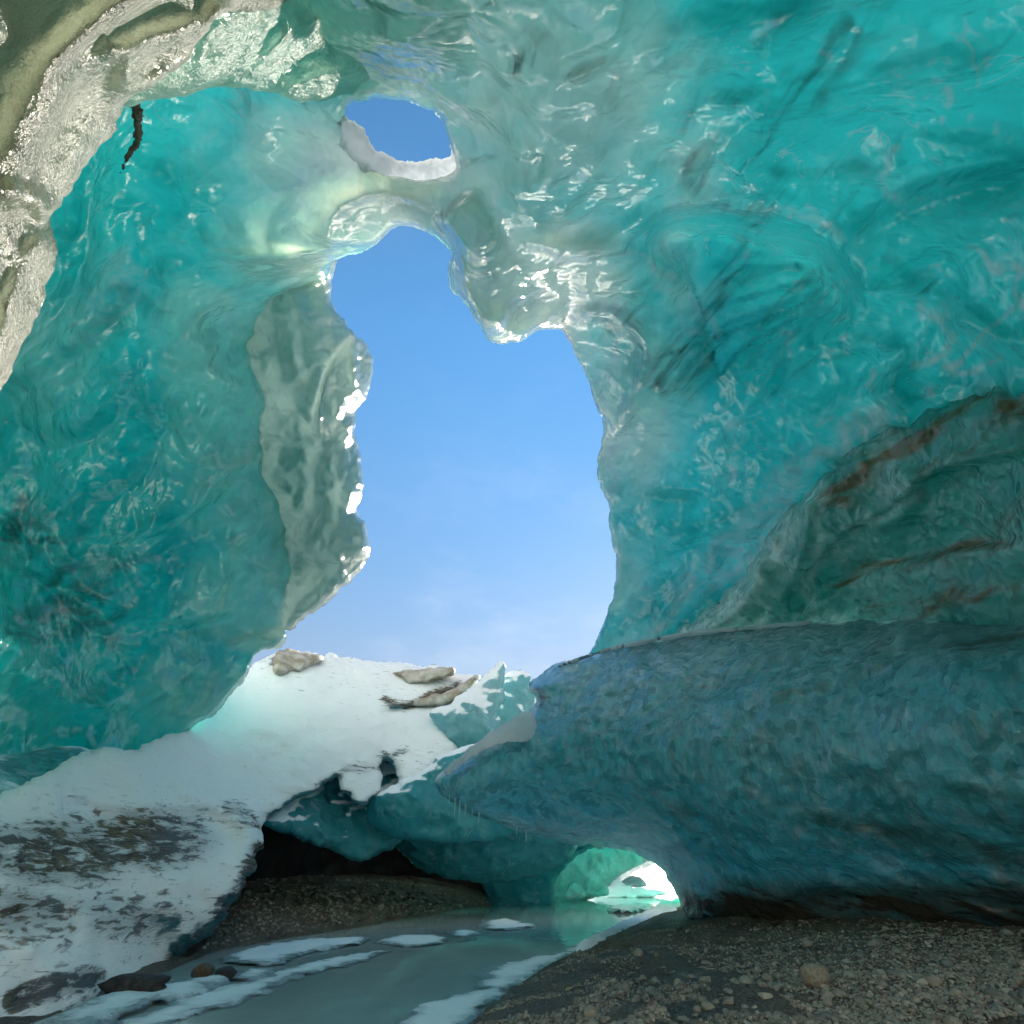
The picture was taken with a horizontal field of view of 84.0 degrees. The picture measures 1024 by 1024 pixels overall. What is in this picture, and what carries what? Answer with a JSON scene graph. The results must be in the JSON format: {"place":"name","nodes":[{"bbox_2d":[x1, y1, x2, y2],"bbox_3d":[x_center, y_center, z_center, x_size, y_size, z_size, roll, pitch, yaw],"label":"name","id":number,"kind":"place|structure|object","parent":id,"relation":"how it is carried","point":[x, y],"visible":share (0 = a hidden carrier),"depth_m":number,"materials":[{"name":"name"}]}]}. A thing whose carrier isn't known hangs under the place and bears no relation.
{"place":"outdoors","nodes":[
{"label":"outdoors","id":0,"kind":"place"},
{"bbox_2d":[32,881,675,1023],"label":"river","id":1,"kind":"structure","parent":0,"point":[394,984],"depth_m":8.21,"materials":[{"name":"liquid"}]},
{"bbox_2d":[43,974,228,1023],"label":"ice floe","id":2,"kind":"object","parent":1,"relation":"on","point":[109,1008],"visible":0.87,"depth_m":5.82,"materials":[{"name":"ice"}]},
{"bbox_2d":[191,962,214,977],"bbox_3d":[-3.869,5.768,7.111,0.259,0.220,0.228,9,-33,-15],"label":"rock","id":3,"kind":"object","parent":1,"relation":"on","point":[204,969],"visible":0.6,"depth_m":7.06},
{"bbox_2d":[214,966,236,980],"bbox_3d":[-3.581,5.779,7.105,0.256,0.165,0.215,15,-34,-23],"label":"rock","id":4,"kind":"object","parent":1,"relation":"on","point":[229,972],"visible":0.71,"depth_m":7.07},
{"bbox_2d":[115,949,389,1023],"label":"ice floe","id":5,"kind":"object","parent":1,"relation":"on","point":[229,995],"visible":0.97,"depth_m":6.31,"materials":[{"name":"ice"}]},
{"bbox_2d":[235,968,273,980],"bbox_3d":[-3.300,5.913,7.272,0.595,0.056,0.875,0,-31,0],"label":"ice floe","id":6,"kind":"object","parent":1,"relation":"on","point":[251,974],"visible":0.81,"depth_m":7.22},
{"bbox_2d":[216,936,369,965],"bbox_3d":[-3.609,7.227,9.438,1.711,0.061,3.475,-8,-32,13],"label":"ice floe","id":7,"kind":"object","parent":1,"relation":"on","point":[269,954],"visible":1,"depth_m":9.23,"materials":[{"name":"ice"}]},
{"bbox_2d":[374,934,448,947],"bbox_3d":[-1.775,7.828,10.408,1.435,0.044,1.890,0,-31,0],"label":"ice floe","id":8,"kind":"object","parent":1,"relation":"on","point":[406,941],"visible":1,"depth_m":10.26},
{"bbox_2d":[448,929,486,936],"bbox_3d":[-0.919,8.464,11.437,0.945,0.026,1.365,0,-31,0],"label":"ice floe","id":9,"kind":"object","parent":1,"relation":"on","point":[466,933],"visible":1,"depth_m":11.39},
{"bbox_2d":[395,944,577,1023],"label":"ice floe","id":10,"kind":"object","parent":1,"relation":"on","point":[495,981],"visible":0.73,"depth_m":6.22,"materials":[{"name":"ice"}]},
{"bbox_2d":[476,918,536,929],"bbox_3d":[-0.121,9.382,12.962,1.470,0.043,2.590,0,-31,0],"label":"ice floe","id":11,"kind":"object","parent":1,"relation":"on","point":[505,924],"visible":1,"depth_m":12.71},
{"bbox_2d":[563,880,585,899],"bbox_3d":[2.155,12.813,19.302,0.696,0.520,1.179,-7,-32,12],"label":"ice chunk","id":12,"kind":"object","parent":1,"relation":"on","point":[574,889],"visible":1,"depth_m":18.99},
{"bbox_2d":[554,847,649,901],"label":"tunnel ice","id":13,"kind":"structure","parent":1,"relation":"on","point":[592,871],"depth_m":20.77,"materials":[{"name":"ice"}]},
{"bbox_2d":[591,885,608,896],"bbox_3d":[3.019,13.832,21.043,1.098,0.666,1.193,0,-31,0],"label":"ice chunk","id":14,"kind":"object","parent":13,"relation":"on","point":[603,890],"visible":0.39,"depth_m":20.63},
{"bbox_2d":[607,903,653,912],"bbox_3d":[3.450,11.665,16.782,1.308,0.114,3.191,-13,-34,20],"label":"ice floe","id":15,"kind":"object","parent":1,"relation":"on","point":[628,907],"visible":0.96,"depth_m":16.62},
{"bbox_2d":[608,861,654,885],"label":"tunnel ice","id":16,"kind":"structure","parent":1,"relation":"on","point":[627,874],"depth_m":26.48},
{"bbox_2d":[600,879,665,897],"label":"snow ridge","id":17,"kind":"structure","parent":1,"relation":"on","point":[618,888],"depth_m":22.31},
{"bbox_2d":[621,875,645,886],"bbox_3d":[5.101,15.717,24.211,1.170,0.428,1.075,0,-31,0],"label":"ice chunk","id":18,"kind":"object","parent":17,"relation":"on","point":[634,881],"visible":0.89,"depth_m":23.99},
{"bbox_2d":[245,824,486,894],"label":"cave wall","id":19,"kind":"structure","parent":0,"point":[279,855],"depth_m":18.96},
{"bbox_2d":[249,98,615,680],"label":"sky","id":20,"kind":"structure","parent":0,"point":[484,509],"materials":[{"name":"blue"}]},
{"bbox_2d":[0,864,1023,1023],"bbox_3d":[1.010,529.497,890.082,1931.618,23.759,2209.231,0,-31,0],"label":"ground","id":21,"kind":"structure","parent":0,"point":[669,959],"depth_m":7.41,"materials":[{"name":"gravel"}]},
{"bbox_2d":[97,973,171,993],"bbox_3d":[-4.164,5.212,6.266,0.713,0.216,0.250,11,-33,-17],"label":"rock","id":22,"kind":"object","parent":21,"relation":"on","point":[139,982],"visible":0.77,"depth_m":6.21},
{"bbox_2d":[0,651,477,1016],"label":"snow bank","id":23,"kind":"structure","parent":21,"relation":"on","point":[114,861],"depth_m":8.97,"materials":[{"name":"snow"}]},
{"bbox_2d":[0,746,96,793],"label":"ice lump","id":24,"kind":"object","parent":23,"relation":"on","point":[17,770],"visible":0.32,"depth_m":8.51,"materials":[{"name":"ice"}]},
{"bbox_2d":[273,648,322,675],"bbox_3d":[-7.013,4.916,18.375,1.396,1.286,2.486,0,-31,0],"label":"rock","id":25,"kind":"object","parent":23,"relation":"on","point":[287,660],"visible":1,"depth_m":18.00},
{"bbox_2d":[263,761,403,861],"bbox_3d":[-4.132,7.521,15.558,3.086,3.499,6.911,-10,-33,16],"label":"ice shelf","id":26,"kind":"object","parent":23,"relation":"attached to","point":[329,815],"visible":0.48,"depth_m":13.77,"materials":[{"name":"ice"}]},
{"bbox_2d":[393,667,454,683],"bbox_3d":[-3.131,5.812,20.241,2.202,0.900,1.310,7,-32,-11],"label":"rock","id":27,"kind":"object","parent":23,"relation":"on","point":[428,675],"visible":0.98,"depth_m":19.79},
{"bbox_2d":[366,743,517,843],"bbox_3d":[-0.599,8.247,17.112,7.829,3.083,4.227,13,-34,-20],"label":"ice shelf","id":28,"kind":"object","parent":23,"relation":"attached to","point":[416,807],"visible":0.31,"depth_m":14.42,"materials":[{"name":"ice"}]},
{"bbox_2d":[429,660,505,748],"bbox_3d":[-1.309,6.431,18.252,2.808,3.836,1.837,14,-34,-21],"label":"serac","id":29,"kind":"object","parent":28,"relation":"on","point":[469,716],"visible":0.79,"depth_m":17.52,"materials":[{"name":"ice"}]},
{"bbox_2d":[395,832,577,883],"bbox_3d":[-0.744,10.014,16.829,5.618,1.652,3.715,0,-31,0],"label":"ice shelf","id":30,"kind":"object","parent":28,"relation":"attached to","point":[513,858],"visible":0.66,"depth_m":15.84,"materials":[{"name":"ice"}]},
{"bbox_2d":[498,670,535,723],"bbox_3d":[0.045,7.030,19.865,1.861,3.079,1.811,0,-31,0],"label":"serac","id":31,"kind":"object","parent":28,"relation":"on","point":[519,697],"visible":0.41,"depth_m":19.57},
{"bbox_2d":[412,675,479,706],"bbox_3d":[-2.679,5.994,19.349,3.682,1.424,1.168,15,-35,-23],"label":"rock","id":32,"kind":"object","parent":23,"relation":"on","point":[443,699],"visible":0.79,"depth_m":18.94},
{"bbox_2d":[353,895,360,901],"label":"pebble","id":33,"kind":"object","parent":21,"relation":"on","point":[357,898],"visible":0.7,"depth_m":14.55,"materials":[{"name":"stone"}]},
{"bbox_2d":[0,0,1023,754],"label":"ice vault","id":34,"kind":"object","parent":21,"relation":"on","point":[758,264],"visible":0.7,"depth_m":8.83,"materials":[{"name":"ice"}]},
{"bbox_2d":[0,0,287,390],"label":"ice overhang","id":35,"kind":"object","parent":34,"relation":"attached to","point":[75,75],"visible":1,"depth_m":4.16,"materials":[{"name":"ice"}]},
{"bbox_2d":[123,0,368,107],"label":"ice brow","id":36,"kind":"object","parent":34,"relation":"attached to","point":[284,49],"visible":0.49,"depth_m":5.77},
{"bbox_2d":[246,260,372,630],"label":"ice pillar","id":37,"kind":"structure","parent":34,"relation":"attached to","point":[311,358],"depth_m":13.16,"materials":[{"name":"ice"}]},
{"bbox_2d":[673,386,1023,633],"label":"ice tier","id":38,"kind":"object","parent":34,"relation":"attached to","point":[921,518],"visible":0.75,"depth_m":8.93,"materials":[{"name":"green-turquoise ice"},{"name":"dirt"}]},
{"bbox_2d":[482,844,593,905],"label":"ice column","id":39,"kind":"structure","parent":21,"relation":"on","point":[537,890],"depth_m":18.29,"materials":[{"name":"ice"}]},
{"bbox_2d":[591,844,605,848],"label":"tunnel roof","id":40,"kind":"structure","parent":39,"relation":"attached to","point":[598,846],"depth_m":17.34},
{"bbox_2d":[583,1005,600,1017],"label":"pebble","id":41,"kind":"object","parent":21,"relation":"on","point":[591,1011],"visible":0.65,"depth_m":4.21,"materials":[{"name":"stone"}]},
{"bbox_2d":[588,1020,598,1023],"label":"pebble","id":42,"kind":"object","parent":21,"relation":"on","point":[593,1022],"visible":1,"depth_m":3.93,"materials":[{"name":"stone"}]},
{"bbox_2d":[600,1016,607,1022],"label":"pebble","id":43,"kind":"object","parent":21,"relation":"on","point":[603,1019],"visible":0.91,"depth_m":3.97,"materials":[{"name":"stone"}]},
{"bbox_2d":[615,991,623,995],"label":"pebble","id":44,"kind":"object","parent":21,"relation":"on","point":[620,993],"visible":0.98,"depth_m":4.49,"materials":[{"name":"stone"}]},
{"bbox_2d":[621,984,629,991],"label":"pebble","id":45,"kind":"object","parent":21,"relation":"on","point":[625,988],"visible":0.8,"depth_m":4.60,"materials":[{"name":"stone"}]},
{"bbox_2d":[575,895,680,950],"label":"snow shore","id":46,"kind":"structure","parent":21,"relation":"on","point":[671,903],"depth_m":12.42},
{"bbox_2d":[634,994,640,1001],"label":"pebble","id":47,"kind":"object","parent":21,"relation":"on","point":[637,997],"visible":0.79,"depth_m":4.33,"materials":[{"name":"stone"}]},
{"bbox_2d":[632,948,643,955],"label":"pebble","id":48,"kind":"object","parent":21,"relation":"on","point":[637,951],"visible":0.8,"depth_m":6.73,"materials":[{"name":"stone"}]},
{"bbox_2d":[650,976,659,983],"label":"pebble","id":49,"kind":"object","parent":21,"relation":"on","point":[654,979],"visible":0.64,"depth_m":5.67,"materials":[{"name":"stone"}]},
{"bbox_2d":[656,993,663,998],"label":"pebble","id":50,"kind":"object","parent":21,"relation":"on","point":[659,996],"visible":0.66,"depth_m":4.70,"materials":[{"name":"stone"}]},
{"bbox_2d":[673,978,683,984],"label":"pebble","id":51,"kind":"object","parent":21,"relation":"on","point":[676,980],"visible":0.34,"depth_m":5.16,"materials":[{"name":"stone"}]},
{"bbox_2d":[672,1016,689,1022],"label":"pebble","id":52,"kind":"object","parent":21,"relation":"on","point":[681,1019],"visible":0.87,"depth_m":4.01,"materials":[{"name":"stone"}]},
{"bbox_2d":[676,981,687,988],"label":"pebble","id":53,"kind":"object","parent":21,"relation":"on","point":[682,984],"visible":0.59,"depth_m":4.97,"materials":[{"name":"stone"}]},
{"bbox_2d":[685,1019,699,1023],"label":"pebble","id":54,"kind":"object","parent":21,"relation":"on","point":[693,1021],"visible":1,"depth_m":3.75,"materials":[{"name":"stone"}]},
{"bbox_2d":[693,1005,700,1011],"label":"pebble","id":55,"kind":"object","parent":21,"relation":"on","point":[696,1008],"visible":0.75,"depth_m":4.21,"materials":[{"name":"stone"}]},
{"bbox_2d":[696,995,707,1002],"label":"pebble","id":56,"kind":"object","parent":21,"relation":"on","point":[697,1000],"visible":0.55,"depth_m":4.42,"materials":[{"name":"stone"}]},
{"bbox_2d":[699,976,710,982],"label":"pebble","id":57,"kind":"object","parent":21,"relation":"on","point":[705,979],"visible":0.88,"depth_m":5.08,"materials":[{"name":"stone"}]},
{"bbox_2d":[701,960,710,963],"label":"pebble","id":58,"kind":"object","parent":21,"relation":"on","point":[705,962],"visible":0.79,"depth_m":6.35,"materials":[{"name":"stone"}]},
{"bbox_2d":[701,1000,714,1009],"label":"pebble","id":59,"kind":"object","parent":21,"relation":"on","point":[706,1005],"visible":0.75,"depth_m":4.20,"materials":[{"name":"stone"}]},
{"bbox_2d":[712,999,719,1003],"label":"pebble","id":60,"kind":"object","parent":21,"relation":"on","point":[715,1001],"visible":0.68,"depth_m":4.31,"materials":[{"name":"stone"}]},
{"bbox_2d":[722,998,733,1003],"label":"pebble","id":61,"kind":"object","parent":21,"relation":"on","point":[728,1001],"visible":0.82,"depth_m":4.24,"materials":[{"name":"stone"}]},
{"bbox_2d":[724,988,732,993],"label":"pebble","id":62,"kind":"object","parent":21,"relation":"on","point":[728,991],"visible":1,"depth_m":4.48,"materials":[{"name":"stone"}]},
{"bbox_2d":[435,619,1023,926],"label":"ice ledge","id":63,"kind":"object","parent":21,"relation":"on","point":[798,770],"visible":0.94,"depth_m":8.96,"materials":[{"name":"ice"}]},
{"bbox_2d":[738,975,751,983],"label":"pebble","id":64,"kind":"object","parent":21,"relation":"on","point":[745,979],"visible":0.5,"depth_m":4.72,"materials":[{"name":"stone"}]},
{"bbox_2d":[758,980,767,986],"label":"pebble","id":65,"kind":"object","parent":21,"relation":"on","point":[762,983],"visible":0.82,"depth_m":4.56,"materials":[{"name":"stone"}]},
{"bbox_2d":[758,992,772,998],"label":"pebble","id":66,"kind":"object","parent":21,"relation":"on","point":[764,995],"visible":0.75,"depth_m":4.26,"materials":[{"name":"stone"}]},
{"bbox_2d":[762,973,773,980],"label":"pebble","id":67,"kind":"object","parent":21,"relation":"on","point":[766,976],"visible":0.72,"depth_m":5.00,"materials":[{"name":"stone"}]},
{"bbox_2d":[771,982,781,990],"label":"pebble","id":68,"kind":"object","parent":21,"relation":"on","point":[775,986],"visible":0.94,"depth_m":4.42,"materials":[{"name":"stone"}]},
{"bbox_2d":[791,1015,801,1023],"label":"pebble","id":69,"kind":"object","parent":21,"relation":"on","point":[797,1018],"visible":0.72,"depth_m":3.66,"materials":[{"name":"stone"}]},
{"bbox_2d":[802,939,812,946],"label":"pebble","id":70,"kind":"object","parent":21,"relation":"on","point":[806,942],"visible":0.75,"depth_m":6.55,"materials":[{"name":"stone"}]},
{"bbox_2d":[800,963,829,987],"bbox_3d":[2.398,3.669,4.494,0.240,0.168,0.182,9,-32,-15],"label":"boulder","id":71,"kind":"object","parent":21,"relation":"on","point":[812,975],"visible":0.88,"depth_m":4.44,"materials":[{"name":"beige stone"}]},
{"bbox_2d":[814,1011,830,1019],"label":"pebble","id":72,"kind":"object","parent":21,"relation":"on","point":[822,1014],"visible":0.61,"depth_m":3.75,"materials":[{"name":"stone"}]},
{"bbox_2d":[819,984,829,988],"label":"pebble","id":73,"kind":"object","parent":21,"relation":"on","point":[821,986],"visible":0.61,"depth_m":4.40,"materials":[{"name":"stone"}]},
{"bbox_2d":[821,990,833,997],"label":"pebble","id":74,"kind":"object","parent":21,"relation":"on","point":[827,993],"visible":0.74,"depth_m":4.20,"materials":[{"name":"stone"}]},
{"bbox_2d":[822,997,833,1005],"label":"pebble","id":75,"kind":"object","parent":21,"relation":"on","point":[827,1001],"visible":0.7,"depth_m":4.10,"materials":[{"name":"stone"}]},
{"bbox_2d":[826,1014,839,1023],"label":"pebble","id":76,"kind":"object","parent":21,"relation":"on","point":[832,1018],"visible":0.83,"depth_m":3.69,"materials":[{"name":"stone"}]},
{"bbox_2d":[833,988,843,996],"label":"pebble","id":77,"kind":"object","parent":21,"relation":"on","point":[838,991],"visible":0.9,"depth_m":4.21,"materials":[{"name":"stone"}]},
{"bbox_2d":[843,971,854,976],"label":"pebble","id":78,"kind":"object","parent":21,"relation":"on","point":[847,973],"visible":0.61,"depth_m":4.66,"materials":[{"name":"stone"}]},
{"bbox_2d":[853,995,864,1004],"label":"pebble","id":79,"kind":"object","parent":21,"relation":"on","point":[857,999],"visible":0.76,"depth_m":4.07,"materials":[{"name":"stone"}]},
{"bbox_2d":[854,950,864,954],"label":"pebble","id":80,"kind":"object","parent":21,"relation":"on","point":[860,952],"visible":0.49,"depth_m":5.76,"materials":[{"name":"stone"}]},
{"bbox_2d":[860,1003,867,1009],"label":"pebble","id":81,"kind":"object","parent":21,"relation":"on","point":[863,1006],"visible":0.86,"depth_m":3.99,"materials":[{"name":"stone"}]},
{"bbox_2d":[867,938,880,945],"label":"pebble","id":82,"kind":"object","parent":21,"relation":"on","point":[873,941],"visible":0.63,"depth_m":6.22,"materials":[{"name":"stone"}]},
{"bbox_2d":[872,987,882,994],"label":"pebble","id":83,"kind":"object","parent":21,"relation":"on","point":[875,990],"visible":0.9,"depth_m":4.22,"materials":[{"name":"stone"}]},
{"bbox_2d":[877,969,885,974],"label":"pebble","id":84,"kind":"object","parent":21,"relation":"on","point":[880,971],"visible":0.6,"depth_m":4.72,"materials":[{"name":"stone"}]},
{"bbox_2d":[878,980,886,986],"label":"pebble","id":85,"kind":"object","parent":21,"relation":"on","point":[882,983],"visible":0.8,"depth_m":4.37,"materials":[{"name":"stone"}]},
{"bbox_2d":[885,969,899,975],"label":"pebble","id":86,"kind":"object","parent":21,"relation":"on","point":[891,972],"visible":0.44,"depth_m":4.60,"materials":[{"name":"stone"}]},
{"bbox_2d":[890,948,901,953],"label":"pebble","id":87,"kind":"object","parent":21,"relation":"on","point":[896,950],"visible":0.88,"depth_m":5.70,"materials":[{"name":"stone"}]},
{"bbox_2d":[910,997,920,1002],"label":"pebble","id":88,"kind":"object","parent":21,"relation":"on","point":[917,999],"visible":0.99,"depth_m":3.96,"materials":[{"name":"stone"}]},
{"bbox_2d":[916,978,927,984],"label":"pebble","id":89,"kind":"object","parent":21,"relation":"on","point":[922,981],"visible":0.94,"depth_m":4.32,"materials":[{"name":"stone"}]},
{"bbox_2d":[927,952,935,958],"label":"pebble","id":90,"kind":"object","parent":21,"relation":"on","point":[931,954],"visible":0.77,"depth_m":5.43,"materials":[{"name":"stone"}]},
{"bbox_2d":[924,973,942,986],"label":"pebble","id":91,"kind":"object","parent":21,"relation":"on","point":[934,980],"visible":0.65,"depth_m":4.30,"materials":[{"name":"stone"}]},
{"bbox_2d":[940,959,950,965],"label":"pebble","id":92,"kind":"object","parent":21,"relation":"on","point":[945,962],"visible":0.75,"depth_m":5.09,"materials":[{"name":"stone"}]},
{"bbox_2d":[943,1015,962,1023],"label":"pebble","id":93,"kind":"object","parent":21,"relation":"on","point":[950,1019],"visible":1,"depth_m":3.62,"materials":[{"name":"stone"}]},
{"bbox_2d":[949,987,962,994],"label":"pebble","id":94,"kind":"object","parent":21,"relation":"on","point":[953,990],"visible":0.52,"depth_m":4.08,"materials":[{"name":"stone"}]},
{"bbox_2d":[950,940,962,943],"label":"pebble","id":95,"kind":"object","parent":21,"relation":"on","point":[955,942],"visible":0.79,"depth_m":5.98,"materials":[{"name":"stone"}]},
{"bbox_2d":[967,989,975,995],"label":"pebble","id":96,"kind":"object","parent":21,"relation":"on","point":[971,991],"visible":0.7,"depth_m":4.09,"materials":[{"name":"stone"}]},
{"bbox_2d":[971,1013,982,1019],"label":"pebble","id":97,"kind":"object","parent":21,"relation":"on","point":[974,1015],"visible":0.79,"depth_m":3.64,"materials":[{"name":"stone"}]},
{"bbox_2d":[976,975,984,978],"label":"pebble","id":98,"kind":"object","parent":21,"relation":"on","point":[980,977],"visible":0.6,"depth_m":4.45,"materials":[{"name":"stone"}]},
{"bbox_2d":[984,986,1003,997],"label":"pebble","id":99,"kind":"object","parent":21,"relation":"on","point":[994,991],"visible":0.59,"depth_m":4.04,"materials":[{"name":"stone"}]},
{"bbox_2d":[987,988,1012,1000],"bbox_3d":[3.453,3.412,3.982,0.181,0.085,0.149,-10,-22,26],"label":"pebble","id":100,"kind":"object","parent":21,"relation":"on","point":[1006,997],"visible":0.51,"depth_m":3.99,"materials":[{"name":"stone"}]},
{"bbox_2d":[999,928,1014,935],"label":"pebble","id":101,"kind":"object","parent":21,"relation":"on","point":[1005,931],"visible":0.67,"depth_m":6.43,"materials":[{"name":"stone"}]},
{"bbox_2d":[1001,988,1013,993],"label":"pebble","id":102,"kind":"object","parent":21,"relation":"on","point":[1005,990],"visible":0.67,"depth_m":4.06,"materials":[{"name":"stone"}]},
{"bbox_2d":[1008,990,1020,1000],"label":"pebble","id":103,"kind":"object","parent":21,"relation":"on","point":[1013,995],"visible":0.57,"depth_m":4.00,"materials":[{"name":"stone"}]},
{"bbox_2d":[1014,1004,1023,1009],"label":"pebble","id":104,"kind":"object","parent":21,"relation":"on","point":[1017,1007],"visible":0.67,"depth_m":3.76,"materials":[{"name":"stone"}]},
{"bbox_2d":[1014,959,1023,965],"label":"pebble","id":105,"kind":"object","parent":21,"relation":"on","point":[1018,961],"visible":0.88,"depth_m":4.72,"materials":[{"name":"stone"}]},
{"bbox_2d":[1018,988,1023,998],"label":"pebble","id":106,"kind":"object","parent":21,"relation":"on","point":[1021,992],"visible":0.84,"depth_m":4.00,"materials":[{"name":"stone"}]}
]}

